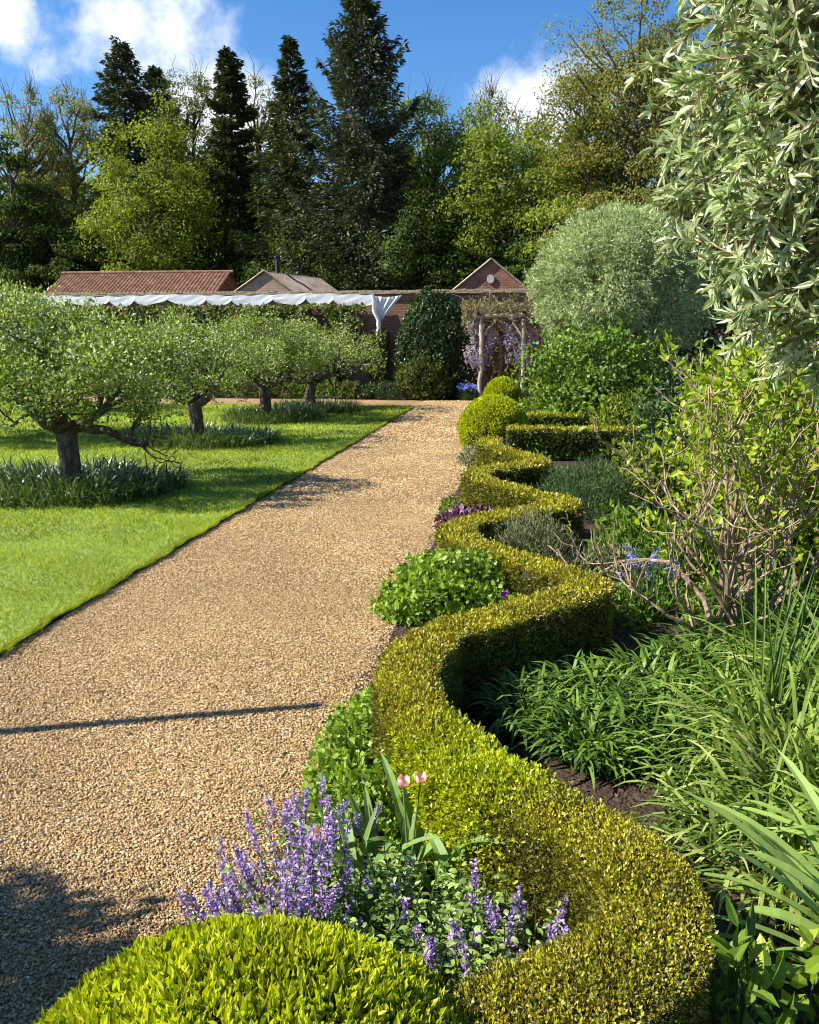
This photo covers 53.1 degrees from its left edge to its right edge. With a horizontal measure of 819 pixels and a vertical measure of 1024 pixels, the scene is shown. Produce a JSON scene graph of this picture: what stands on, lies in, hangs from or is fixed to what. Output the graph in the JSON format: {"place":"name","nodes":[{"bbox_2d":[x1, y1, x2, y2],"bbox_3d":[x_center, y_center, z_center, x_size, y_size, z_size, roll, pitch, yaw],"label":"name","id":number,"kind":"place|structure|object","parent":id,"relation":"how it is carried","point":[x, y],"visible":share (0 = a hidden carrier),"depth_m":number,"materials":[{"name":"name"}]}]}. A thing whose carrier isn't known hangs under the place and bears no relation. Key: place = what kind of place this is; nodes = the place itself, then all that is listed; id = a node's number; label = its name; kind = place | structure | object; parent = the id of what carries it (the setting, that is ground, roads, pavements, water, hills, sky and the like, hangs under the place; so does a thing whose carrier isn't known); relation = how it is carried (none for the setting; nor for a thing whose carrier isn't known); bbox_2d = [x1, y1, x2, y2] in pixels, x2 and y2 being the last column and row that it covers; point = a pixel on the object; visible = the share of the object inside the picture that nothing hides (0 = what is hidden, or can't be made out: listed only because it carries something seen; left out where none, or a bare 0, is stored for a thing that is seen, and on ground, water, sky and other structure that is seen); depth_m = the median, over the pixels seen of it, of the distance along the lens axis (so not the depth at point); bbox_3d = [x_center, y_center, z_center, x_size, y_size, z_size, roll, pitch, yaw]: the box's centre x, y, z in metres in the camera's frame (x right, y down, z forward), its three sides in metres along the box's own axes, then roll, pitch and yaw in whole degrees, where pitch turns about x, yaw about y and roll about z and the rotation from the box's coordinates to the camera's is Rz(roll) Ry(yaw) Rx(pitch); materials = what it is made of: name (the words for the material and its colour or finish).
{"place":"outdoors","nodes":[
{"label":"outdoors","id":0,"kind":"place"},
{"bbox_2d":[0,401,414,653],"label":"lawn","id":1,"kind":"structure","parent":0,"point":[15,579],"depth_m":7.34,"materials":[{"name":"plant"}]},
{"bbox_2d":[0,451,195,508],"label":"daffodil clump","id":2,"kind":"object","parent":1,"relation":"on","point":[37,482],"visible":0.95,"depth_m":8.48,"materials":[{"name":"plant"}]},
{"bbox_2d":[0,273,206,488],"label":"apple tree","id":3,"kind":"object","parent":1,"relation":"on","point":[26,363],"visible":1,"depth_m":8.45,"materials":[{"name":"green plant"}]},
{"bbox_2d":[106,302,289,437],"bbox_3d":[-3.470,-2.061,13.083,3.207,2.584,3.226,2,12,8],"label":"apple tree","id":4,"kind":"object","parent":1,"relation":"on","point":[204,397],"visible":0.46,"depth_m":12.65,"materials":[{"name":"green plant"}]},
{"bbox_2d":[108,417,289,449],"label":"daffodil clump","id":5,"kind":"object","parent":1,"relation":"on","point":[228,434],"visible":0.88,"depth_m":12.67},
{"bbox_2d":[193,302,344,414],"bbox_3d":[-2.993,-3.085,16.874,3.422,2.388,3.366,-5,13,-22],"label":"apple tree","id":6,"kind":"object","parent":1,"relation":"on","point":[300,353],"visible":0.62,"depth_m":16.34,"materials":[{"name":"green plant"}]},
{"bbox_2d":[216,400,329,424],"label":"daffodil clump","id":7,"kind":"object","parent":1,"relation":"on","point":[275,414],"visible":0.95,"depth_m":16.43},
{"bbox_2d":[249,313,387,404],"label":"apple tree","id":8,"kind":"object","parent":1,"relation":"on","point":[310,390],"visible":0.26,"depth_m":19.17,"materials":[{"name":"green plant"}]},
{"bbox_2d":[273,396,367,412],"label":"daffodil clump","id":9,"kind":"object","parent":1,"relation":"on","point":[342,407],"visible":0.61,"depth_m":18.79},
{"bbox_2d":[0,400,472,1023],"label":"gravel path","id":10,"kind":"structure","parent":0,"point":[132,821],"depth_m":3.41,"materials":[{"name":"gravel"}]},
{"bbox_2d":[29,397,566,406],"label":"cross path","id":11,"kind":"structure","parent":0,"point":[365,402],"depth_m":22.24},
{"bbox_2d":[10,394,600,401],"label":"wall bed soil","id":12,"kind":"structure","parent":0,"point":[440,398],"depth_m":23.32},
{"bbox_2d":[123,303,205,386],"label":"espalier tree","id":13,"kind":"object","parent":12,"relation":"on","point":[139,309],"visible":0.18,"depth_m":24.27,"materials":[{"name":"green plant"}]},
{"bbox_2d":[202,302,272,391],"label":"espalier tree","id":14,"kind":"object","parent":12,"relation":"on","point":[221,310],"visible":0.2,"depth_m":23.96,"materials":[{"name":"green plant"}]},
{"bbox_2d":[271,301,339,388],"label":"espalier tree","id":15,"kind":"object","parent":12,"relation":"on","point":[287,310],"visible":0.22,"depth_m":23.68,"materials":[{"name":"green plant"}]},
{"bbox_2d":[336,302,391,389],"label":"espalier tree","id":16,"kind":"object","parent":12,"relation":"on","point":[382,344],"visible":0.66,"depth_m":23.54,"materials":[{"name":"green plant"}]},
{"bbox_2d":[390,347,457,400],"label":"shrub","id":17,"kind":"object","parent":12,"relation":"on","point":[415,369],"visible":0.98,"depth_m":22.55,"materials":[{"name":"green plant"}]},
{"bbox_2d":[391,285,474,398],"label":"ivy bush","id":18,"kind":"object","parent":12,"relation":"on","point":[434,305],"visible":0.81,"depth_m":22.75,"materials":[{"name":"green plant"}]},
{"bbox_2d":[468,311,539,397],"bbox_3d":[2.782,-4.342,22.801,2.258,2.438,1.267,2,12,8],"label":"pergola","id":19,"kind":"object","parent":12,"relation":"on","point":[482,384],"visible":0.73,"depth_m":22.26,"materials":[{"name":"brown wood"}]},
{"bbox_2d":[452,284,567,397],"bbox_3d":[2.651,-4.679,22.652,3.302,3.162,1.489,0,12,-2],"label":"wisteria","id":20,"kind":"object","parent":19,"relation":"attached to","point":[470,312],"visible":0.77,"depth_m":22.40,"materials":[{"name":"purple plant"}]},
{"bbox_2d":[239,398,449,400],"bbox_3d":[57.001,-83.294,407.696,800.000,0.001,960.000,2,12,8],"label":"ground","id":21,"kind":"structure","parent":0,"point":[343,399],"depth_m":23.30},
{"bbox_2d":[0,131,57,292],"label":"deciduous tree","id":22,"kind":"object","parent":21,"relation":"on","point":[18,202],"visible":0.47,"depth_m":41.18,"materials":[{"name":"green plant"}]},
{"bbox_2d":[0,63,71,286],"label":"deciduous tree","id":23,"kind":"object","parent":21,"relation":"on","point":[23,133],"visible":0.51,"depth_m":41.81,"materials":[{"name":"green plant"}]},
{"bbox_2d":[0,207,113,292],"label":"evergreen tree","id":24,"kind":"object","parent":21,"relation":"on","point":[63,235],"visible":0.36,"depth_m":40.88,"materials":[{"name":"green plant"}]},
{"bbox_2d":[12,74,123,286],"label":"deciduous tree","id":25,"kind":"object","parent":21,"relation":"on","point":[73,181],"visible":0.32,"depth_m":42.58,"materials":[{"name":"green plant"}]},
{"bbox_2d":[90,35,164,255],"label":"conifer","id":26,"kind":"object","parent":21,"relation":"on","point":[124,94],"visible":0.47,"depth_m":42.52,"materials":[{"name":"plant"}]},
{"bbox_2d":[46,270,238,292],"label":"long barn","id":27,"kind":"structure","parent":21,"relation":"on","point":[143,281],"depth_m":35.44,"materials":[{"name":"tile"}]},
{"bbox_2d":[70,90,236,270],"bbox_3d":[-12.586,-13.847,41.441,7.893,13.405,7.739,2,12,8],"label":"deciduous tree","id":28,"kind":"object","parent":21,"relation":"on","point":[153,256],"visible":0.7,"depth_m":39.69,"materials":[{"name":"green plant"}]},
{"bbox_2d":[139,49,238,269],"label":"deciduous tree","id":29,"kind":"object","parent":21,"relation":"on","point":[196,114],"visible":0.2,"depth_m":43.11,"materials":[{"name":"green plant"}]},
{"bbox_2d":[202,45,262,285],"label":"conifer","id":30,"kind":"object","parent":21,"relation":"on","point":[229,94],"visible":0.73,"depth_m":40.36,"materials":[{"name":"plant"}]},
{"bbox_2d":[197,171,310,280],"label":"deciduous tree","id":31,"kind":"object","parent":21,"relation":"on","point":[226,220],"visible":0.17,"depth_m":40.72,"materials":[{"name":"green plant"}]},
{"bbox_2d":[219,50,299,271],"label":"deciduous tree","id":32,"kind":"object","parent":21,"relation":"on","point":[258,139],"visible":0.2,"depth_m":41.71,"materials":[{"name":"green plant"}]},
{"bbox_2d":[234,256,337,291],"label":"outbuilding","id":33,"kind":"structure","parent":21,"relation":"on","point":[264,280],"depth_m":31.27,"materials":[{"name":"brick"}]},
{"bbox_2d":[229,35,356,289],"bbox_3d":[-5.547,-14.698,39.952,6.380,15.679,6.436,2,12,8],"label":"conifer","id":34,"kind":"object","parent":21,"relation":"on","point":[284,157],"visible":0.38,"depth_m":38.74,"materials":[{"name":"plant"}]},
{"bbox_2d":[237,207,389,290],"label":"evergreen tree","id":35,"kind":"object","parent":21,"relation":"on","point":[303,251],"visible":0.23,"depth_m":37.37,"materials":[{"name":"green plant"}]},
{"bbox_2d":[271,0,453,290],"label":"conifer","id":36,"kind":"object","parent":21,"relation":"on","point":[360,148],"visible":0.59,"depth_m":36.01,"materials":[{"name":"plant"}]},
{"bbox_2d":[5,288,752,397],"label":"garden wall","id":37,"kind":"structure","parent":21,"relation":"on","point":[391,322],"depth_m":23.69,"materials":[{"name":"brick"}]},
{"bbox_2d":[40,293,400,335],"bbox_3d":[-5.698,-5.745,24.021,11.059,1.274,0.312,2,12,8],"label":"frost fleece","id":38,"kind":"object","parent":37,"relation":"attached to","point":[382,307],"visible":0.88,"depth_m":23.89,"materials":[{"name":"white"}]},
{"bbox_2d":[0,132,770,284],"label":"distant wood","id":39,"kind":"object","parent":21,"relation":"on","point":[12,173],"depth_m":50.15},
{"bbox_2d":[350,185,496,290],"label":"evergreen tree","id":40,"kind":"object","parent":21,"relation":"on","point":[403,272],"visible":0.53,"depth_m":34.87,"materials":[{"name":"green plant"}]},
{"bbox_2d":[370,72,496,286],"bbox_3d":[0.990,-14.127,40.344,6.566,14.401,6.387,-6,13,-27],"label":"deciduous tree","id":41,"kind":"object","parent":21,"relation":"on","point":[435,149],"visible":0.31,"depth_m":38.78,"materials":[{"name":"green plant"}]},
{"bbox_2d":[452,258,527,290],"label":"brick barn","id":42,"kind":"structure","parent":21,"relation":"on","point":[491,274],"depth_m":26.87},
{"bbox_2d":[447,65,544,264],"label":"deciduous tree","id":43,"kind":"object","parent":21,"relation":"on","point":[491,92],"visible":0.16,"depth_m":42.24,"materials":[{"name":"green plant"}]},
{"bbox_2d":[419,96,594,287],"bbox_3d":[4.405,-11.951,36.099,7.412,11.874,6.629,-9,15,-35],"label":"deciduous tree","id":44,"kind":"object","parent":21,"relation":"on","point":[488,150],"visible":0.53,"depth_m":34.62,"materials":[{"name":"green plant"}]},
{"bbox_2d":[484,195,574,285],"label":"evergreen tree","id":45,"kind":"object","parent":21,"relation":"on","point":[517,271],"visible":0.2,"depth_m":34.42,"materials":[{"name":"green plant"}]},
{"bbox_2d":[512,113,651,288],"bbox_3d":[6.202,-9.182,29.036,3.831,9.333,4.492,-10,16,-41],"label":"deciduous tree","id":46,"kind":"object","parent":21,"relation":"on","point":[538,179],"visible":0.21,"depth_m":28.16,"materials":[{"name":"green plant"}]},
{"bbox_2d":[518,0,732,286],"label":"deciduous tree","id":47,"kind":"object","parent":21,"relation":"on","point":[647,168],"visible":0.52,"depth_m":26.58,"materials":[{"name":"green plant"}]},
{"bbox_2d":[0,0,752,245],"label":"sky","id":48,"kind":"structure","parent":0,"point":[455,39],"materials":[{"name":"blue"}]},
{"bbox_2d":[249,409,818,1023],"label":"border soil","id":49,"kind":"structure","parent":0,"point":[633,795],"depth_m":2.99,"materials":[{"name":"soil"}]},
{"bbox_2d":[31,908,481,1023],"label":"box ball","id":50,"kind":"object","parent":49,"relation":"on","point":[236,968],"visible":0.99,"depth_m":1.50,"materials":[{"name":"plant"}]},
{"bbox_2d":[175,810,354,923],"bbox_3d":[-0.351,1.006,2.112,0.438,0.372,0.443,2,12,8],"label":"catmint plant","id":51,"kind":"object","parent":49,"relation":"on","point":[304,898],"visible":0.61,"depth_m":2.12,"materials":[{"name":"plant"}]},
{"bbox_2d":[242,771,382,887],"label":"catmint plant","id":52,"kind":"object","parent":49,"relation":"on","point":[290,834],"visible":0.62,"depth_m":2.45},
{"bbox_2d":[297,683,380,837],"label":"geranium plant","id":53,"kind":"object","parent":49,"relation":"on","point":[335,750],"visible":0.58,"depth_m":3.01,"materials":[{"name":"plant"}]},
{"bbox_2d":[291,807,396,920],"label":"tulip plant","id":54,"kind":"object","parent":49,"relation":"on","point":[379,856],"visible":0.41,"depth_m":2.35,"materials":[{"name":"green plant"}]},
{"bbox_2d":[312,750,427,862],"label":"geranium plant","id":55,"kind":"object","parent":49,"relation":"on","point":[385,823],"visible":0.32,"depth_m":2.66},
{"bbox_2d":[332,785,441,889],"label":"tulip plant","id":56,"kind":"object","parent":49,"relation":"on","point":[370,848],"visible":0.52,"depth_m":2.46,"materials":[{"name":"green plant"}]},
{"bbox_2d":[286,840,518,992],"bbox_3d":[-0.040,1.080,2.075,0.636,0.247,0.679,2,12,8],"label":"catmint plant","id":57,"kind":"object","parent":49,"relation":"on","point":[378,916],"visible":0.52,"depth_m":2.15,"materials":[{"name":"plant"}]},
{"bbox_2d":[364,751,459,882],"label":"tulip plant","id":58,"kind":"object","parent":49,"relation":"on","point":[407,818],"visible":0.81,"depth_m":2.51,"materials":[{"name":"green plant"}]},
{"bbox_2d":[367,544,521,627],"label":"geranium plant","id":59,"kind":"object","parent":49,"relation":"on","point":[427,578],"visible":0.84,"depth_m":4.70,"materials":[{"name":"plant"}]},
{"bbox_2d":[456,393,531,448],"bbox_3d":[1.264,-1.336,12.225,1.138,0.882,1.080,2,12,8],"label":"box ball","id":60,"kind":"object","parent":49,"relation":"on","point":[484,415],"visible":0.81,"depth_m":11.90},
{"bbox_2d":[418,858,570,990],"bbox_3d":[0.239,1.081,1.967,0.416,0.282,0.408,9,15,36],"label":"catmint plant","id":61,"kind":"object","parent":49,"relation":"on","point":[520,915],"visible":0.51,"depth_m":2.00,"materials":[{"name":"plant"}]},
{"bbox_2d":[462,660,606,755],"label":"daylily clump","id":62,"kind":"object","parent":49,"relation":"on","point":[502,708],"visible":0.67,"depth_m":3.44,"materials":[{"name":"plant"}]},
{"bbox_2d":[490,501,584,566],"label":"lavender bush","id":63,"kind":"object","parent":49,"relation":"on","point":[519,535],"visible":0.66,"depth_m":5.66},
{"bbox_2d":[368,434,718,1023],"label":"wavy hedge","id":64,"kind":"object","parent":49,"relation":"on","point":[634,947],"visible":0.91,"depth_m":2.31,"materials":[{"name":"plant"}]},
{"bbox_2d":[481,649,605,713],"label":"daylily clump","id":65,"kind":"object","parent":49,"relation":"on","point":[552,658],"visible":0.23,"depth_m":3.71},
{"bbox_2d":[524,410,590,426],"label":"straight hedge","id":66,"kind":"object","parent":49,"relation":"on","point":[566,418],"visible":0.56,"depth_m":13.37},
{"bbox_2d":[505,422,642,460],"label":"straight hedge","id":67,"kind":"object","parent":49,"relation":"on","point":[563,443],"visible":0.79,"depth_m":11.12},
{"bbox_2d":[501,684,672,789],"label":"daylily clump","id":68,"kind":"object","parent":49,"relation":"on","point":[577,747],"visible":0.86,"depth_m":3.15,"materials":[{"name":"plant"}]},
{"bbox_2d":[533,449,648,522],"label":"feathery plant","id":69,"kind":"object","parent":49,"relation":"on","point":[573,482],"visible":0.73,"depth_m":7.51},
{"bbox_2d":[499,307,685,425],"bbox_3d":[3.085,-2.302,13.733,3.169,2.181,1.738,2,12,8],"label":"green shrub","id":70,"kind":"object","parent":49,"relation":"on","point":[595,371],"visible":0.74,"depth_m":13.57,"materials":[{"name":"green plant"}]},
{"bbox_2d":[512,650,676,739],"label":"daylily clump","id":71,"kind":"object","parent":49,"relation":"on","point":[596,672],"visible":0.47,"depth_m":3.62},
{"bbox_2d":[566,537,665,593],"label":"sage plant","id":72,"kind":"object","parent":49,"relation":"on","point":[591,556],"visible":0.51,"depth_m":5.33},
{"bbox_2d":[521,199,724,398],"bbox_3d":[3.898,-3.648,15.164,3.666,4.170,3.157,2,12,8],"label":"silver pear tree","id":73,"kind":"object","parent":49,"relation":"on","point":[557,268],"visible":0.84,"depth_m":14.23,"materials":[{"name":"green plant"}]},
{"bbox_2d":[585,386,662,441],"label":"herb clump","id":74,"kind":"object","parent":49,"relation":"on","point":[605,413],"visible":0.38,"depth_m":12.70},
{"bbox_2d":[587,518,667,579],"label":"herb clump","id":75,"kind":"object","parent":49,"relation":"on","point":[630,538],"visible":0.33,"depth_m":5.74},
{"bbox_2d":[583,498,680,558],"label":"herb clump","id":76,"kind":"object","parent":49,"relation":"on","point":[625,513],"visible":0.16,"depth_m":6.04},
{"bbox_2d":[610,579,661,633],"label":"herb clump","id":77,"kind":"object","parent":49,"relation":"on","point":[631,605],"visible":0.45,"depth_m":4.68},
{"bbox_2d":[582,430,706,515],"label":"leafy perennial","id":78,"kind":"object","parent":49,"relation":"on","point":[670,485],"visible":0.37,"depth_m":7.73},
{"bbox_2d":[581,635,719,707],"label":"daylily clump","id":79,"kind":"object","parent":49,"relation":"on","point":[623,658],"visible":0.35,"depth_m":3.80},
{"bbox_2d":[615,543,689,622],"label":"bluebell clump","id":80,"kind":"object","parent":49,"relation":"on","point":[657,600],"visible":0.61,"depth_m":4.78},
{"bbox_2d":[587,669,759,770],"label":"daylily clump","id":81,"kind":"object","parent":49,"relation":"on","point":[617,689],"visible":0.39,"depth_m":3.33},
{"bbox_2d":[595,255,763,415],"bbox_3d":[5.923,-3.715,17.411,4.464,3.501,2.468,2,12,8],"label":"green shrub","id":82,"kind":"object","parent":49,"relation":"on","point":[719,327],"visible":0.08,"depth_m":16.81,"materials":[{"name":"green plant"}]},
{"bbox_2d":[548,327,818,654],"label":"tree peony","id":83,"kind":"object","parent":49,"relation":"on","point":[766,475],"visible":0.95,"depth_m":3.96,"materials":[{"name":"plant"}]},
{"bbox_2d":[610,340,768,501],"bbox_3d":[3.074,-0.903,8.284,1.775,1.652,1.530,-7,14,-31],"label":"green shrub","id":84,"kind":"object","parent":49,"relation":"on","point":[667,411],"visible":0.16,"depth_m":8.16,"materials":[{"name":"green plant"}]},
{"bbox_2d":[631,507,752,605],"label":"leafy perennial","id":85,"kind":"object","parent":49,"relation":"on","point":[649,540],"visible":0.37,"depth_m":5.19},
{"bbox_2d":[633,622,765,682],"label":"daylily clump","id":86,"kind":"object","parent":49,"relation":"on","point":[675,647],"visible":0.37,"depth_m":4.01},
{"bbox_2d":[587,678,815,819],"bbox_3d":[1.136,0.871,3.123,0.919,0.302,0.900,2,12,8],"label":"strap leaf clump","id":87,"kind":"object","parent":49,"relation":"on","point":[657,771],"visible":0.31,"depth_m":3.10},
{"bbox_2d":[612,710,818,884],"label":"strap leaf clump","id":88,"kind":"object","parent":49,"relation":"on","point":[699,789],"visible":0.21,"depth_m":2.87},
{"bbox_2d":[613,634,818,845],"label":"strap leaf clump","id":89,"kind":"object","parent":49,"relation":"on","point":[732,710],"visible":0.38,"depth_m":3.04,"materials":[{"name":"plant"}]},
{"bbox_2d":[615,770,818,944],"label":"strap leaf clump","id":90,"kind":"object","parent":49,"relation":"on","point":[732,857],"visible":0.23,"depth_m":2.45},
{"bbox_2d":[616,657,818,877],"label":"strap leaf clump","id":91,"kind":"object","parent":49,"relation":"on","point":[774,730],"visible":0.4,"depth_m":2.87,"materials":[{"name":"plant"}]},
{"bbox_2d":[622,0,818,417],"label":"silver pear tree","id":92,"kind":"object","parent":49,"relation":"on","point":[754,183],"visible":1,"depth_m":2.51,"materials":[{"name":"plant"}]},
{"bbox_2d":[645,652,802,737],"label":"daylily clump","id":93,"kind":"object","parent":49,"relation":"on","point":[728,675],"visible":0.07,"depth_m":3.59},
{"bbox_2d":[630,715,818,964],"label":"strap leaf clump","id":94,"kind":"object","parent":49,"relation":"on","point":[724,863],"visible":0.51,"depth_m":2.51,"materials":[{"name":"plant"}]},
{"bbox_2d":[645,354,810,519],"bbox_3d":[2.745,-0.538,6.730,1.357,1.562,1.516,-5,13,-24],"label":"lime shrub","id":95,"kind":"object","parent":49,"relation":"on","point":[690,430],"visible":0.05,"depth_m":6.76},
{"bbox_2d":[649,573,818,692],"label":"strap leaf clump","id":96,"kind":"object","parent":49,"relation":"on","point":[750,634],"visible":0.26,"depth_m":4.04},
{"bbox_2d":[655,296,818,615],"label":"lime shrub","id":97,"kind":"object","parent":49,"relation":"on","point":[813,528],"visible":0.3,"depth_m":4.58,"materials":[{"name":"plant"}]},
{"bbox_2d":[661,698,818,924],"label":"strap leaf clump","id":98,"kind":"object","parent":49,"relation":"on","point":[755,778],"visible":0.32,"depth_m":2.68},
{"bbox_2d":[662,558,818,639],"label":"leafy perennial","id":99,"kind":"object","parent":49,"relation":"on","point":[775,583],"visible":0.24,"depth_m":4.57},
{"bbox_2d":[663,584,818,758],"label":"strap leaf clump","id":100,"kind":"object","parent":49,"relation":"on","point":[809,675],"visible":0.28,"depth_m":3.37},
{"bbox_2d":[668,471,815,601],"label":"leafy perennial","id":101,"kind":"object","parent":49,"relation":"on","point":[706,522],"visible":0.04,"depth_m":5.25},
{"bbox_2d":[680,748,818,986],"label":"iris plant","id":102,"kind":"object","parent":49,"relation":"on","point":[787,861],"visible":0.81,"depth_m":2.03,"materials":[{"name":"plant"}]},
{"bbox_2d":[680,537,818,737],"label":"tall grass tuft","id":103,"kind":"object","parent":49,"relation":"on","point":[772,672],"visible":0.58,"depth_m":3.25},
{"bbox_2d":[701,895,797,1023],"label":"herb clump","id":104,"kind":"object","parent":49,"relation":"on","point":[743,981],"visible":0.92,"depth_m":1.77,"materials":[{"name":"plant"}]},
{"bbox_2d":[721,926,818,1023],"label":"epimedium plant","id":105,"kind":"object","parent":49,"relation":"on","point":[799,981],"visible":0.66,"depth_m":1.84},
{"bbox_2d":[733,769,818,864],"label":"iris plant","id":106,"kind":"object","parent":49,"relation":"on","point":[794,823],"visible":0.72,"depth_m":2.37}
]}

